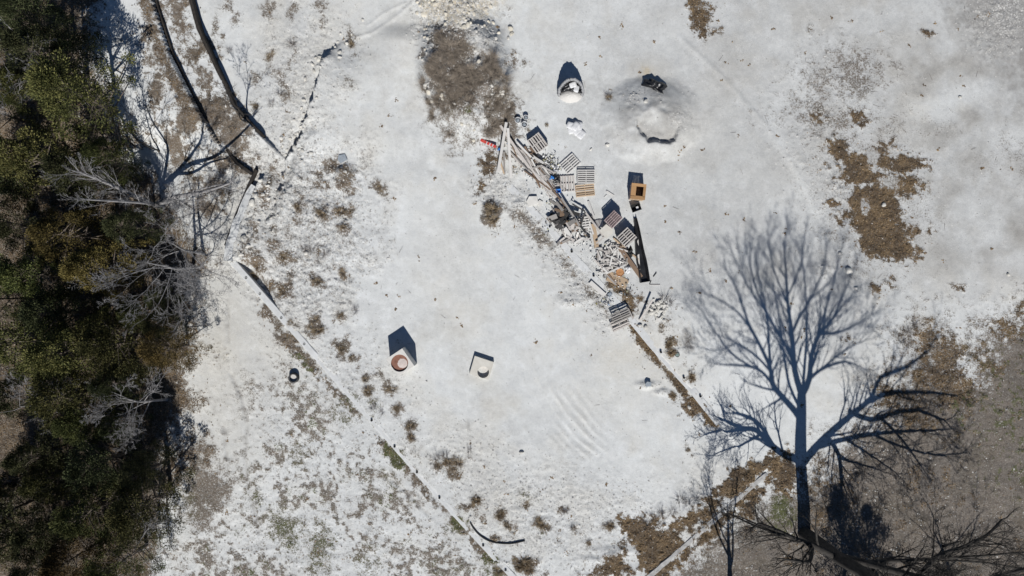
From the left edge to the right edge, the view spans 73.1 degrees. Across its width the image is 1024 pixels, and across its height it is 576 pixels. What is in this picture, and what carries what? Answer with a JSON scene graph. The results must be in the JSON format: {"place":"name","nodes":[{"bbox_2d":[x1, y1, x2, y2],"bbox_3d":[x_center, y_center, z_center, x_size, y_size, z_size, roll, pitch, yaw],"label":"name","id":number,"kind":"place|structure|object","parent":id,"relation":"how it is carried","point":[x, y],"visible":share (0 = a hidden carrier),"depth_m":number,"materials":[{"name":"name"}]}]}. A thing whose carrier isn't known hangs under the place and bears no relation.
{"place":"outdoors","nodes":[
{"label":"outdoors","id":0,"kind":"place"},
{"bbox_2d":[0,0,1023,575],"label":"ground","id":1,"kind":"structure","parent":0,"point":[582,394],"depth_m":48.00,"materials":[{"name":"plant"}]},
{"bbox_2d":[0,91,44,148],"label":"juniper tree","id":2,"kind":"object","parent":1,"relation":"on","point":[4,115],"visible":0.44,"depth_m":44.67,"materials":[{"name":"green plant"}]},
{"bbox_2d":[0,0,51,54],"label":"juniper tree","id":3,"kind":"object","parent":1,"relation":"on","point":[23,20],"visible":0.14,"depth_m":44.60,"materials":[{"name":"green plant"}]},
{"bbox_2d":[0,450,53,499],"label":"juniper tree","id":4,"kind":"object","parent":1,"relation":"on","point":[16,484],"visible":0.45,"depth_m":44.64,"materials":[{"name":"green plant"}]},
{"bbox_2d":[0,272,53,331],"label":"juniper tree","id":5,"kind":"object","parent":1,"relation":"on","point":[7,308],"visible":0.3,"depth_m":45.21,"materials":[{"name":"green plant"}]},
{"bbox_2d":[0,17,56,113],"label":"tree","id":6,"kind":"object","parent":1,"relation":"on","point":[34,51],"visible":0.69,"depth_m":40.81,"materials":[{"name":"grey plant"}]},
{"bbox_2d":[0,365,58,427],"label":"juniper tree","id":7,"kind":"object","parent":1,"relation":"on","point":[4,405],"visible":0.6,"depth_m":44.33,"materials":[{"name":"green plant"}]},
{"bbox_2d":[0,469,65,518],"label":"bare tree","id":8,"kind":"object","parent":1,"relation":"on","point":[18,481],"visible":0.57,"depth_m":44.45,"materials":[{"name":"grey plant"}]},
{"bbox_2d":[0,468,67,545],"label":"juniper tree","id":9,"kind":"object","parent":1,"relation":"on","point":[9,510],"visible":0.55,"depth_m":44.10,"materials":[{"name":"green plant"}]},
{"bbox_2d":[0,496,68,573],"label":"juniper tree","id":10,"kind":"object","parent":1,"relation":"on","point":[12,554],"visible":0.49,"depth_m":44.03,"materials":[{"name":"green plant"}]},
{"bbox_2d":[0,148,74,213],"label":"juniper tree","id":11,"kind":"object","parent":1,"relation":"on","point":[6,188],"visible":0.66,"depth_m":44.60,"materials":[{"name":"green plant"}]},
{"bbox_2d":[0,415,77,477],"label":"juniper tree","id":12,"kind":"object","parent":1,"relation":"on","point":[11,462],"visible":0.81,"depth_m":44.04,"materials":[{"name":"green plant"}]},
{"bbox_2d":[0,307,79,381],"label":"juniper tree","id":13,"kind":"object","parent":1,"relation":"on","point":[13,337],"visible":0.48,"depth_m":43.11,"materials":[{"name":"green plant"}]},
{"bbox_2d":[0,350,80,434],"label":"bare tree","id":14,"kind":"object","parent":1,"relation":"on","point":[14,390],"visible":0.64,"depth_m":42.88,"materials":[{"name":"grey plant"}]},
{"bbox_2d":[0,192,84,256],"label":"juniper tree","id":15,"kind":"object","parent":1,"relation":"on","point":[8,225],"visible":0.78,"depth_m":44.51,"materials":[{"name":"green plant"}]},
{"bbox_2d":[0,62,84,130],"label":"juniper tree","id":16,"kind":"object","parent":1,"relation":"on","point":[3,72],"visible":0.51,"depth_m":42.36,"materials":[{"name":"green plant"}]},
{"bbox_2d":[7,522,85,575],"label":"juniper tree","id":17,"kind":"object","parent":1,"relation":"on","point":[16,571],"visible":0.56,"depth_m":43.96,"materials":[{"name":"green plant"}]},
{"bbox_2d":[0,244,99,303],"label":"juniper tree","id":18,"kind":"object","parent":1,"relation":"on","point":[9,274],"visible":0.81,"depth_m":43.17,"materials":[{"name":"green plant"}]},
{"bbox_2d":[14,444,86,504],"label":"juniper tree","id":19,"kind":"object","parent":1,"relation":"on","point":[29,489],"visible":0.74,"depth_m":44.40,"materials":[{"name":"green plant"}]},
{"bbox_2d":[0,20,101,109],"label":"juniper tree","id":20,"kind":"object","parent":1,"relation":"on","point":[10,41],"visible":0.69,"depth_m":41.60,"materials":[{"name":"green plant"}]},
{"bbox_2d":[0,119,102,199],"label":"juniper tree","id":21,"kind":"object","parent":1,"relation":"on","point":[20,162],"visible":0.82,"depth_m":42.52,"materials":[{"name":"green plant"}]},
{"bbox_2d":[8,479,99,556],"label":"juniper tree","id":22,"kind":"object","parent":1,"relation":"on","point":[37,533],"visible":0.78,"depth_m":43.33,"materials":[{"name":"green plant"}]},
{"bbox_2d":[0,0,109,63],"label":"juniper tree","id":23,"kind":"object","parent":1,"relation":"on","point":[9,10],"visible":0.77,"depth_m":42.21,"materials":[{"name":"green plant"}]},
{"bbox_2d":[16,273,111,342],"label":"juniper tree","id":24,"kind":"object","parent":1,"relation":"on","point":[31,313],"visible":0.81,"depth_m":43.20,"materials":[{"name":"green plant"}]},
{"bbox_2d":[24,204,115,279],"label":"juniper tree","id":25,"kind":"object","parent":1,"relation":"on","point":[40,231],"visible":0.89,"depth_m":44.06,"materials":[{"name":"green plant"}]},
{"bbox_2d":[10,301,134,392],"bbox_3d":[-28.020,4.016,43.930,7.499,8.410,5.105,-20,90,0],"label":"juniper tree","id":26,"kind":"object","parent":1,"relation":"on","point":[34,359],"visible":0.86,"depth_m":42.04,"materials":[{"name":"green plant"}]},
{"bbox_2d":[23,349,128,433],"bbox_3d":[-28.020,6.526,44.122,4.713,8.024,6.028,-6,90,0],"label":"juniper tree","id":27,"kind":"object","parent":1,"relation":"on","point":[39,404],"visible":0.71,"depth_m":42.61,"materials":[{"name":"green plant"}]},
{"bbox_2d":[37,501,120,575],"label":"juniper tree","id":28,"kind":"object","parent":1,"relation":"on","point":[51,565],"visible":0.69,"depth_m":43.59,"materials":[{"name":"green plant"}]},
{"bbox_2d":[21,38,139,160],"bbox_3d":[-26.689,-12.033,42.630,5.478,8.410,8.048,0,90,0],"label":"juniper tree","id":29,"kind":"object","parent":1,"relation":"on","point":[48,78],"visible":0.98,"depth_m":41.64,"materials":[{"name":"green plant"}]},
{"bbox_2d":[50,382,118,449],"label":"juniper tree","id":30,"kind":"object","parent":1,"relation":"on","point":[64,430],"visible":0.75,"depth_m":43.41,"materials":[{"name":"green plant"}]},
{"bbox_2d":[38,140,141,214],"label":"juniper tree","id":31,"kind":"object","parent":1,"relation":"on","point":[53,166],"visible":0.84,"depth_m":43.33,"materials":[{"name":"bare grey dead wood"},{"name":"grey twig"}]},
{"bbox_2d":[47,466,146,545],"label":"juniper tree","id":32,"kind":"object","parent":1,"relation":"on","point":[61,524],"visible":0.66,"depth_m":43.19,"materials":[{"name":"green plant"}]},
{"bbox_2d":[57,237,155,303],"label":"juniper tree","id":33,"kind":"object","parent":1,"relation":"on","point":[72,267],"visible":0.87,"depth_m":43.94,"materials":[{"name":"green plant"}]},
{"bbox_2d":[0,0,217,575],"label":"undergrowth","id":34,"kind":"object","parent":1,"relation":"on","point":[144,425],"visible":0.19,"depth_m":47.91,"materials":[{"name":"plant"}]},
{"bbox_2d":[62,419,157,499],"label":"juniper tree","id":35,"kind":"object","parent":1,"relation":"on","point":[92,466],"visible":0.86,"depth_m":43.56,"materials":[{"name":"green plant"}]},
{"bbox_2d":[79,137,151,187],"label":"juniper tree","id":36,"kind":"object","parent":1,"relation":"on","point":[90,150],"visible":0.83,"depth_m":44.68,"materials":[{"name":"green plant"}]},
{"bbox_2d":[69,302,171,386],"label":"juniper tree","id":37,"kind":"object","parent":1,"relation":"on","point":[83,349],"visible":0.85,"depth_m":42.71,"materials":[{"name":"green plant"}]},
{"bbox_2d":[86,361,158,404],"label":"juniper tree","id":38,"kind":"object","parent":1,"relation":"on","point":[100,385],"visible":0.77,"depth_m":44.48,"materials":[{"name":"green plant"}]},
{"bbox_2d":[80,533,166,575],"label":"juniper tree","id":39,"kind":"object","parent":1,"relation":"on","point":[89,570],"visible":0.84,"depth_m":44.52,"materials":[{"name":"green plant"}]},
{"bbox_2d":[98,403,154,447],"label":"juniper tree","id":40,"kind":"object","parent":1,"relation":"on","point":[103,432],"visible":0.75,"depth_m":45.02,"materials":[{"name":"green plant"}]},
{"bbox_2d":[83,82,169,183],"bbox_3d":[-24.464,-9.480,44.500,4.539,6.415,6.134,18,90,0],"label":"bare tree","id":41,"kind":"object","parent":1,"relation":"on","point":[132,130],"visible":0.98,"depth_m":43.68,"materials":[{"name":"grey wood"}]},
{"bbox_2d":[80,366,173,454],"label":"bare tree","id":42,"kind":"object","parent":1,"relation":"on","point":[129,428],"visible":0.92,"depth_m":43.94,"materials":[{"name":"grey plant"}]},
{"bbox_2d":[100,201,173,257],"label":"juniper tree","id":43,"kind":"object","parent":1,"relation":"on","point":[111,223],"visible":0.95,"depth_m":44.35,"materials":[{"name":"green plant"}]},
{"bbox_2d":[114,289,174,341],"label":"juniper tree","id":44,"kind":"object","parent":1,"relation":"on","point":[122,315],"visible":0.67,"depth_m":43.83,"materials":[{"name":"green plant"}]},
{"bbox_2d":[110,496,178,575],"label":"bare tree","id":45,"kind":"object","parent":1,"relation":"on","point":[155,527],"visible":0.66,"depth_m":44.50,"materials":[{"name":"grey plant"}]},
{"bbox_2d":[39,152,250,223],"bbox_3d":[-22.830,-5.955,43.020,13.458,10.211,3.804,5,90,0],"label":"bare tree","id":46,"kind":"object","parent":1,"relation":"on","point":[162,202],"visible":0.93,"depth_m":43.49,"materials":[{"name":"grey plant"}]},
{"bbox_2d":[100,445,196,550],"bbox_3d":[-23.612,13.903,44.438,4.665,7.358,6.853,13,90,0],"label":"juniper tree","id":47,"kind":"object","parent":1,"relation":"on","point":[117,519],"visible":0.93,"depth_m":43.47,"materials":[{"name":"green plant"}]},
{"bbox_2d":[116,438,185,494],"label":"juniper tree","id":48,"kind":"object","parent":1,"relation":"on","point":[126,481],"visible":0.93,"depth_m":44.69,"materials":[{"name":"green plant"}]},
{"bbox_2d":[67,220,239,338],"bbox_3d":[-21.185,0.141,43.784,9.555,8.900,6.173,-24,90,0],"label":"bare tree","id":49,"kind":"object","parent":1,"relation":"on","point":[180,268],"visible":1,"depth_m":42.18,"materials":[{"name":"grey plant"}]},
{"bbox_2d":[142,280,183,316],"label":"juniper tree","id":50,"kind":"object","parent":1,"relation":"on","point":[155,299],"visible":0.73,"depth_m":45.68,"materials":[{"name":"green plant"}]},
{"bbox_2d":[138,308,193,342],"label":"juniper tree","id":51,"kind":"object","parent":1,"relation":"on","point":[145,326],"visible":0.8,"depth_m":45.05,"materials":[{"name":"green plant"}]},
{"bbox_2d":[135,320,212,373],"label":"juniper tree","id":52,"kind":"object","parent":1,"relation":"on","point":[145,350],"visible":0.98,"depth_m":44.43,"materials":[{"name":"green plant"}]},
{"bbox_2d":[116,188,239,308],"bbox_3d":[-20.942,-1.587,44.514,7.138,7.306,6.976,-37,90,0],"label":"bare tree","id":53,"kind":"object","parent":1,"relation":"on","point":[196,252],"visible":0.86,"depth_m":43.75,"materials":[{"name":"grey plant"}]},
{"bbox_2d":[155,0,207,119],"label":"retaining wall","id":54,"kind":"structure","parent":1,"relation":"on","point":[167,37],"depth_m":47.20,"materials":[{"name":"concrete"}]},
{"bbox_2d":[189,0,265,137],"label":"retaining wall","id":55,"kind":"structure","parent":1,"relation":"on","point":[197,19],"depth_m":47.45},
{"bbox_2d":[209,82,259,132],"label":"bare tree","id":56,"kind":"object","parent":1,"relation":"on","point":[238,113],"visible":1,"depth_m":44.76,"materials":[{"name":"grey wood"}]},
{"bbox_2d":[223,184,255,260],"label":"concrete wall","id":57,"kind":"structure","parent":1,"relation":"on","point":[234,228],"depth_m":47.54,"materials":[{"name":"concrete"}]},
{"bbox_2d":[226,149,252,174],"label":"retaining wall","id":58,"kind":"structure","parent":1,"relation":"on","point":[237,163],"depth_m":47.64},
{"bbox_2d":[224,169,257,244],"bbox_3d":[-18.760,-5.559,48.129,0.249,0.943,5.654,22,90,0],"label":"form board","id":59,"kind":"object","parent":1,"relation":"on","point":[254,175],"visible":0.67,"depth_m":47.66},
{"bbox_2d":[288,373,299,382],"bbox_3d":[-15.111,6.222,47.865,0.704,0.290,0.704,0,90,0],"label":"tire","id":60,"kind":"object","parent":1,"relation":"on","point":[293,377],"visible":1,"depth_m":47.76,"materials":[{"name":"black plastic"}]},
{"bbox_2d":[230,261,515,575],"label":"concrete wall","id":61,"kind":"structure","parent":1,"relation":"on","point":[255,286],"depth_m":47.99,"materials":[{"name":"grey concrete"}]},
{"bbox_2d":[387,347,416,375],"bbox_3d":[-7.541,5.021,47.367,1.320,1.400,1.455,-34,90,0],"label":"concrete box","id":62,"kind":"object","parent":1,"relation":"on","point":[402,360],"visible":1,"depth_m":46.78,"materials":[{"name":"concrete"}]},
{"bbox_2d":[425,59,447,85],"bbox_3d":[-4.927,-14.394,46.014,1.637,0.314,2.361,-20,90,0],"label":"dry bush","id":63,"kind":"object","parent":1,"relation":"on","point":[433,65],"visible":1,"depth_m":46.06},
{"bbox_2d":[431,52,447,72],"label":"dry bush","id":64,"kind":"object","parent":1,"relation":"on","point":[442,60],"visible":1,"depth_m":46.02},
{"bbox_2d":[431,36,462,61],"bbox_3d":[-4.154,-16.067,46.223,2.743,0.372,1.900,36,90,0],"label":"dry bush","id":65,"kind":"object","parent":1,"relation":"on","point":[441,43],"visible":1,"depth_m":46.28,"materials":[{"name":"plant"}]},
{"bbox_2d":[436,70,459,94],"bbox_3d":[-4.360,-13.819,46.193,1.845,0.410,2.063,41,90,0],"label":"dry bush","id":66,"kind":"object","parent":1,"relation":"on","point":[452,76],"visible":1,"depth_m":46.24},
{"bbox_2d":[446,36,478,60],"bbox_3d":[-3.388,-16.206,46.424,2.908,0.417,2.067,-10,90,0],"label":"dry bush","id":67,"kind":"object","parent":1,"relation":"on","point":[465,54],"visible":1,"depth_m":46.47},
{"bbox_2d":[459,94,477,106],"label":"dry bush","id":68,"kind":"object","parent":1,"relation":"on","point":[471,99],"visible":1,"depth_m":46.40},
{"bbox_2d":[457,59,480,80],"bbox_3d":[-2.761,-14.580,46.246,2.042,0.397,1.827,15,90,0],"label":"dry bush","id":69,"kind":"object","parent":1,"relation":"on","point":[470,67],"visible":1,"depth_m":46.30,"materials":[{"name":"plant"}]},
{"bbox_2d":[469,356,493,379],"bbox_3d":[-2.098,5.522,47.871,1.444,0.340,1.304,18,90,0],"label":"concrete box","id":70,"kind":"object","parent":1,"relation":"on","point":[486,365],"visible":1,"depth_m":47.70,"materials":[{"name":"concrete"}]},
{"bbox_2d":[469,59,493,82],"bbox_3d":[-1.969,-14.471,46.182,1.278,0.392,2.386,42,90,0],"label":"dry bush","id":71,"kind":"object","parent":1,"relation":"on","point":[484,67],"visible":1,"depth_m":46.22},
{"bbox_2d":[479,64,498,87],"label":"dry bush","id":72,"kind":"object","parent":1,"relation":"on","point":[494,75],"visible":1,"depth_m":46.27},
{"bbox_2d":[480,113,499,145],"bbox_3d":[-1.522,-11.155,47.344,1.788,0.355,2.752,12,90,0],"label":"dry bush","id":73,"kind":"object","parent":1,"relation":"on","point":[490,131],"visible":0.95,"depth_m":47.40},
{"bbox_2d":[477,47,502,66],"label":"dry bush","id":74,"kind":"object","parent":1,"relation":"on","point":[495,57],"visible":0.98,"depth_m":46.57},
{"bbox_2d":[482,80,506,105],"bbox_3d":[-1.292,-13.114,46.545,2.410,0.337,1.411,-31,90,0],"label":"dry bush","id":75,"kind":"object","parent":1,"relation":"on","point":[496,94],"visible":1,"depth_m":46.59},
{"bbox_2d":[470,522,524,543],"bbox_3d":[-1.132,17.274,47.936,4.049,0.161,0.901,18,90,0],"label":"hose","id":76,"kind":"object","parent":1,"relation":"on","point":[493,541],"visible":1,"depth_m":47.89,"materials":[{"name":"black plastic"}]},
{"bbox_2d":[0,0,1023,575],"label":"leaf litter","id":77,"kind":"object","parent":1,"relation":"on","point":[728,494],"visible":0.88,"depth_m":47.97,"materials":[{"name":"plant"}]},
{"bbox_2d":[560,175,574,191],"bbox_3d":[3.848,-7.249,47.987,1.003,0.135,1.115,-3,90,0],"label":"pallet","id":78,"kind":"object","parent":1,"relation":"on","point":[565,181],"visible":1,"depth_m":47.92,"materials":[{"name":"grey wood"}]},
{"bbox_2d":[559,153,580,173],"bbox_3d":[4.030,-8.614,47.980,1.217,0.135,0.931,-41,90,0],"label":"pallet","id":79,"kind":"object","parent":1,"relation":"on","point":[574,163],"visible":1,"depth_m":47.91,"materials":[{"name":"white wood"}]},
{"bbox_2d":[557,78,584,102],"bbox_3d":[4.072,-13.541,47.281,1.884,1.586,1.403,0,90,0],"label":"bulk bag","id":80,"kind":"object","parent":1,"relation":"on","point":[566,93],"visible":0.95,"depth_m":47.66,"materials":[{"name":"grey fabric"}]},
{"bbox_2d":[507,143,635,307],"bbox_3d":[3.926,-4.612,47.939,3.948,0.365,13.701,-31,90,0],"label":"rubbish","id":81,"kind":"object","parent":1,"relation":"on","point":[547,159],"visible":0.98,"depth_m":47.92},
{"bbox_2d":[591,224,598,247],"bbox_3d":[5.759,-3.593,47.904,0.300,0.030,1.724,-9,91,0],"label":"board","id":82,"kind":"object","parent":81,"relation":"on","point":[595,238],"visible":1,"depth_m":47.89,"materials":[{"name":"beige wood"}]},
{"bbox_2d":[575,184,594,196],"bbox_3d":[5.063,-6.768,47.979,1.333,0.135,0.825,-6,90,0],"label":"pallet","id":83,"kind":"object","parent":1,"relation":"on","point":[580,193],"visible":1,"depth_m":47.91,"materials":[{"name":"beige wood"}]},
{"bbox_2d":[160,0,1023,575],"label":"gravel","id":84,"kind":"structure","parent":1,"relation":"on","point":[280,204],"depth_m":47.97,"materials":[{"name":"gravel"}]},
{"bbox_2d":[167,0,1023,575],"bbox_3d":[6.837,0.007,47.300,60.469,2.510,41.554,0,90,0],"label":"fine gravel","id":85,"kind":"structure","parent":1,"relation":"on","point":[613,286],"depth_m":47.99,"materials":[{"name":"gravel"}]},
{"bbox_2d":[199,15,1013,575],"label":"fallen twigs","id":86,"kind":"object","parent":1,"relation":"on","point":[675,299],"visible":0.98,"depth_m":47.97,"materials":[{"name":"wood"}]},
{"bbox_2d":[503,180,721,425],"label":"concrete wall","id":87,"kind":"structure","parent":1,"relation":"on","point":[649,342],"depth_m":48.02,"materials":[{"name":"grey concrete"}]},
{"bbox_2d":[526,196,537,206],"bbox_3d":[1.412,-6.071,47.916,0.827,0.160,0.731,-23,93,-2],"label":"slab","id":88,"kind":"object","parent":87,"relation":"on","point":[531,200],"depth_m":47.85,"materials":[{"name":"stone"}]},
{"bbox_2d":[220,8,1012,570],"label":"scattered leaves","id":89,"kind":"object","parent":1,"relation":"on","point":[672,288],"visible":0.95,"depth_m":47.98,"materials":[{"name":"brown plant"}]},
{"bbox_2d":[606,272,628,288],"bbox_3d":[7.333,-0.537,48.009,1.475,0.031,0.700,25,90,1],"label":"board","id":90,"kind":"object","parent":1,"relation":"on","point":[623,280],"visible":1,"depth_m":47.99,"materials":[{"name":"beige wood"}]},
{"bbox_2d":[610,317,629,331],"bbox_3d":[7.460,2.477,47.892,1.262,0.135,0.706,-24,96,0],"label":"pallet","id":91,"kind":"object","parent":1,"relation":"on","point":[620,326],"visible":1,"depth_m":47.86,"materials":[{"name":"grey wood"}]},
{"bbox_2d":[610,308,630,323],"bbox_3d":[7.497,1.918,47.671,1.314,0.135,0.708,-24,97,0],"label":"pallet","id":92,"kind":"object","parent":91,"relation":"on","point":[620,318],"visible":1,"depth_m":47.62,"materials":[{"name":"grey wood"}]},
{"bbox_2d":[629,183,646,200],"bbox_3d":[8.630,-6.593,47.631,1.010,0.883,1.080,6,90,0],"label":"wooden crate","id":93,"kind":"object","parent":1,"relation":"on","point":[637,191],"visible":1,"depth_m":47.19,"materials":[{"name":"beige wood"}]},
{"bbox_2d":[633,218,649,282],"bbox_3d":[8.885,-2.631,47.898,0.762,0.324,4.496,-9,90,0],"label":"black trough","id":94,"kind":"object","parent":1,"relation":"on","point":[642,267],"visible":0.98,"depth_m":47.94,"materials":[{"name":"plastic"}]},
{"bbox_2d":[618,246,642,276],"bbox_3d":[8.185,-1.796,47.863,0.300,0.052,2.630,-36,94,0],"label":"board","id":95,"kind":"object","parent":94,"relation":"on","point":[632,265],"visible":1,"depth_m":47.84,"materials":[{"name":"brown wood"}]},
{"bbox_2d":[641,78,666,93],"bbox_3d":[9.930,-13.873,47.431,1.980,0.492,0.976,27,90,0],"label":"black tarp","id":96,"kind":"object","parent":1,"relation":"on","point":[655,85],"visible":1,"depth_m":47.44,"materials":[{"name":"plastic"}]},
{"bbox_2d":[647,472,767,575],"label":"concrete wall","id":97,"kind":"structure","parent":1,"relation":"on","point":[687,543],"depth_m":47.96,"materials":[{"name":"concrete"}]},
{"bbox_2d":[705,474,1023,575],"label":"bare tree","id":98,"kind":"object","parent":1,"relation":"on","point":[811,539],"visible":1,"depth_m":42.07,"materials":[{"name":"brown plant"}]},
{"bbox_2d":[616,227,636,247],"bbox_3d":[7.853,-3.471,47.408,1.069,0.135,0.954,-43,90,0],"label":"pallet","id":99,"kind":"object","parent":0,"point":[622,237],"visible":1,"depth_m":47.34,"materials":[{"name":"grey wood"}]},
{"bbox_3d":[1.107,-8.322,48.003,0.110,0.030,1.556,-36,92,0],"label":"board","id":100,"kind":"object","parent":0,"visible":0},
{"label":"board","id":101,"kind":"object","parent":100,"relation":"on","visible":0},
{"bbox_2d":[499,125,529,167],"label":"beam","id":102,"kind":"structure","parent":101,"relation":"on","point":[517,150],"depth_m":47.69,"materials":[{"name":"grey wood"}]},
{"bbox_2d":[497,122,507,171],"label":"beam","id":103,"kind":"structure","parent":102,"relation":"on","point":[502,147],"depth_m":47.56,"materials":[{"name":"grey wood"}]},
{"bbox_2d":[507,128,511,177],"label":"beam","id":104,"kind":"structure","parent":102,"relation":"on","point":[509,153],"depth_m":47.56,"materials":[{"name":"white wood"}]},
{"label":"pallet","id":105,"kind":"object","parent":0,"visible":0},
{"bbox_2d":[527,132,547,153],"bbox_3d":[1.757,-9.957,47.507,1.002,0.135,1.138,-36,90,0],"label":"pallet","id":106,"kind":"object","parent":105,"relation":"on","point":[537,147],"visible":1,"depth_m":47.44,"materials":[{"name":"grey wood"}]},
{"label":"pallet","id":107,"kind":"object","parent":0,"visible":0},
{"bbox_2d":[577,170,594,183],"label":"pallet","id":108,"kind":"object","parent":107,"relation":"on","point":[585,175],"visible":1,"depth_m":47.77,"materials":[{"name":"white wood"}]},
{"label":"pallet","id":109,"kind":"object","parent":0,"visible":0},
{"bbox_2d":[604,210,621,227],"bbox_3d":[6.919,-4.697,47.248,0.995,0.135,0.806,-45,90,0],"label":"pallet","id":110,"kind":"object","parent":109,"relation":"on","point":[619,216],"visible":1,"depth_m":47.18,"materials":[{"name":"grey wood"}]},
{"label":"pallet","id":111,"kind":"object","parent":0,"visible":0},
{"bbox_2d":[599,224,612,237],"bbox_3d":[6.519,-3.911,47.479,0.735,0.025,0.781,-41,90,0],"label":"plywood sheet","id":112,"kind":"object","parent":111,"relation":"on","point":[606,230],"visible":1,"depth_m":47.47,"materials":[{"name":"beige wood"}]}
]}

